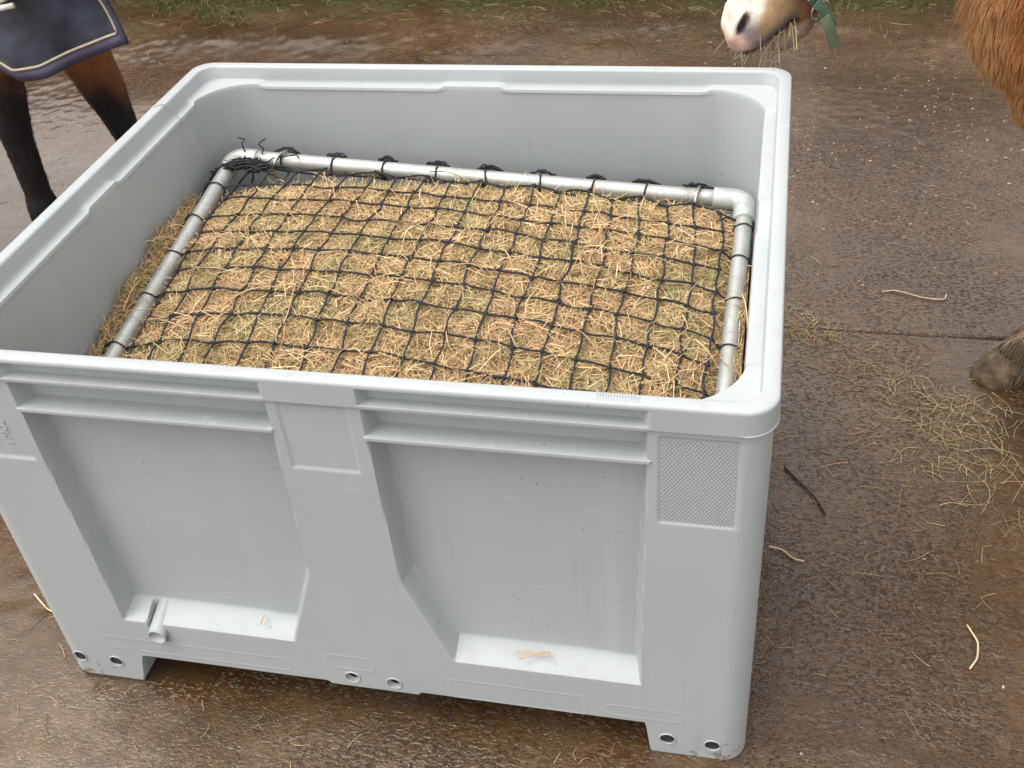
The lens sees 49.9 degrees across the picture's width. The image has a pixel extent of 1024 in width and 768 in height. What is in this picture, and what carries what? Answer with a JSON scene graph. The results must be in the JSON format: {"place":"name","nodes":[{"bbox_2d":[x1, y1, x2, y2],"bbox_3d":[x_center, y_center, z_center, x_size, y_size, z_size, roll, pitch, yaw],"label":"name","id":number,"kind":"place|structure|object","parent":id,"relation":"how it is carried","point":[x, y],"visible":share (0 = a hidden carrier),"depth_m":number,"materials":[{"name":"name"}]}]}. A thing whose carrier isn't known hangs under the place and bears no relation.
{"place":"outdoors","nodes":[
{"label":"outdoors","id":0,"kind":"place"},
{"bbox_2d":[0,0,1023,767],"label":"ground","id":1,"kind":"structure","parent":0,"point":[864,692],"depth_m":2.27,"materials":[{"name":"concrete"}]},
{"bbox_2d":[34,593,51,611],"bbox_3d":[-0.891,0.427,2.113,0.101,0.003,0.009,24,47,32],"label":"hay stalk","id":2,"kind":"object","parent":1,"relation":"on","point":[37,597],"visible":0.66,"depth_m":2.12,"materials":[{"name":"beige plant"}]},
{"bbox_2d":[0,0,136,221],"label":"horse","id":3,"kind":"object","parent":1,"relation":"on","point":[77,41],"visible":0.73,"depth_m":2.60},
{"bbox_2d":[0,63,791,759],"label":"pallet box","id":4,"kind":"object","parent":1,"relation":"on","point":[436,537],"visible":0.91,"depth_m":1.68,"materials":[{"name":"grey plastic"}]},
{"bbox_2d":[152,104,204,165],"bbox_3d":[-0.652,-0.488,2.162,0.073,0.134,0.017,-1,39,6],"label":"hay stalk","id":5,"kind":"object","parent":4,"relation":"hanging from","point":[184,126],"visible":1,"depth_m":2.15,"materials":[{"name":"beige plant"}]},
{"bbox_2d":[85,167,752,398],"bbox_3d":[-0.136,-0.020,2.013,1.111,0.490,0.872,4,40,12],"label":"hay","id":6,"kind":"object","parent":4,"relation":"in","point":[492,358],"visible":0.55,"depth_m":1.91,"materials":[{"name":"plant"}]},
{"bbox_2d":[103,148,756,394],"bbox_3d":[-0.141,-0.119,1.922,1.084,0.218,0.815,4,40,12],"label":"pipe frame","id":7,"kind":"object","parent":6,"relation":"on","point":[741,204],"visible":0.45,"depth_m":2.09,"materials":[{"name":"metal"}]},
{"bbox_2d":[272,150,290,187],"bbox_3d":[-0.468,-0.440,2.237,0.026,0.062,0.075,4,40,12],"label":"steel ring","id":8,"kind":"object","parent":7,"relation":"attached to","point":[279,154],"visible":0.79,"depth_m":2.23,"materials":[{"name":"silver metal"}]},
{"bbox_2d":[102,137,754,398],"bbox_3d":[-0.145,-0.133,1.913,1.095,0.242,0.824,4,40,12],"label":"hay net","id":9,"kind":"object","parent":7,"relation":"on","point":[256,165],"visible":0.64,"depth_m":1.95,"materials":[{"name":"black fabric"}]},
{"bbox_2d":[693,185,701,212],"bbox_3d":[0.351,-0.342,2.088,0.025,0.062,0.077,4,40,12],"label":"steel ring","id":10,"kind":"object","parent":7,"relation":"attached to","point":[696,193],"visible":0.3,"depth_m":2.07,"materials":[{"name":"silver metal"}]},
{"bbox_2d":[515,650,550,659],"bbox_3d":[0.032,0.417,1.699,0.055,0.005,0.017,-4,39,2],"label":"hay stalk","id":11,"kind":"object","parent":4,"relation":"on","point":[534,654],"visible":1,"depth_m":1.70,"materials":[{"name":"beige plant"}]},
{"bbox_2d":[1,7,1021,767],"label":"loose hay","id":12,"kind":"object","parent":1,"relation":"on","point":[787,531],"visible":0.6,"depth_m":2.02,"materials":[{"name":"plant"}]},
{"bbox_2d":[8,2,1023,758],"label":"grit","id":13,"kind":"object","parent":1,"relation":"on","point":[824,228],"visible":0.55,"depth_m":3.12,"materials":[{"name":"beige gravel"}]},
{"bbox_2d":[769,545,803,561],"bbox_3d":[0.516,0.319,2.071,0.072,0.004,0.010,25,48,33],"label":"hay stalk","id":14,"kind":"object","parent":1,"relation":"on","point":[789,555],"visible":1,"depth_m":2.07,"materials":[{"name":"beige plant"}]},
{"bbox_2d":[784,466,826,514],"bbox_3d":[0.587,0.210,2.198,0.011,0.005,0.149,-17,40,-13],"label":"twig","id":15,"kind":"object","parent":1,"relation":"on","point":[804,486],"visible":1,"depth_m":2.20,"materials":[{"name":"brown wood"}]},
{"bbox_2d":[713,0,1023,390],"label":"pony","id":16,"kind":"object","parent":1,"relation":"on","point":[992,31],"visible":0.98,"depth_m":2.07,"materials":[{"name":"fur"}]},
{"bbox_2d":[734,18,797,59],"bbox_3d":[0.494,-0.653,2.102,0.120,0.073,0.064,-12,39,-8],"label":"hay wisp","id":17,"kind":"object","parent":16,"relation":"hanging from","point":[790,24],"visible":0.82,"depth_m":2.09,"materials":[{"name":"plant"}]},
{"bbox_2d":[772,274,1023,607],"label":"scattered hay","id":18,"kind":"object","parent":1,"relation":"on","point":[917,409],"visible":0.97,"depth_m":2.34,"materials":[{"name":"plant"}]},
{"bbox_2d":[881,290,946,299],"bbox_3d":[0.980,-0.218,2.683,0.152,0.004,0.026,7,40,15],"label":"hay stalk","id":19,"kind":"object","parent":1,"relation":"on","point":[915,295],"visible":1,"depth_m":2.68,"materials":[{"name":"beige plant"}]},
{"bbox_2d":[966,624,978,669],"bbox_3d":[0.785,0.448,1.874,0.019,0.004,0.097,6,40,14],"label":"hay stalk","id":20,"kind":"object","parent":1,"relation":"on","point":[974,662],"visible":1,"depth_m":1.87,"materials":[{"name":"beige plant"}]},
{"bbox_2d":[115,0,953,37],"bbox_3d":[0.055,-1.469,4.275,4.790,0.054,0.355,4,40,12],"label":"grass","id":21,"kind":"structure","parent":0,"point":[269,2],"depth_m":4.47,"materials":[{"name":"plant"}]}
]}

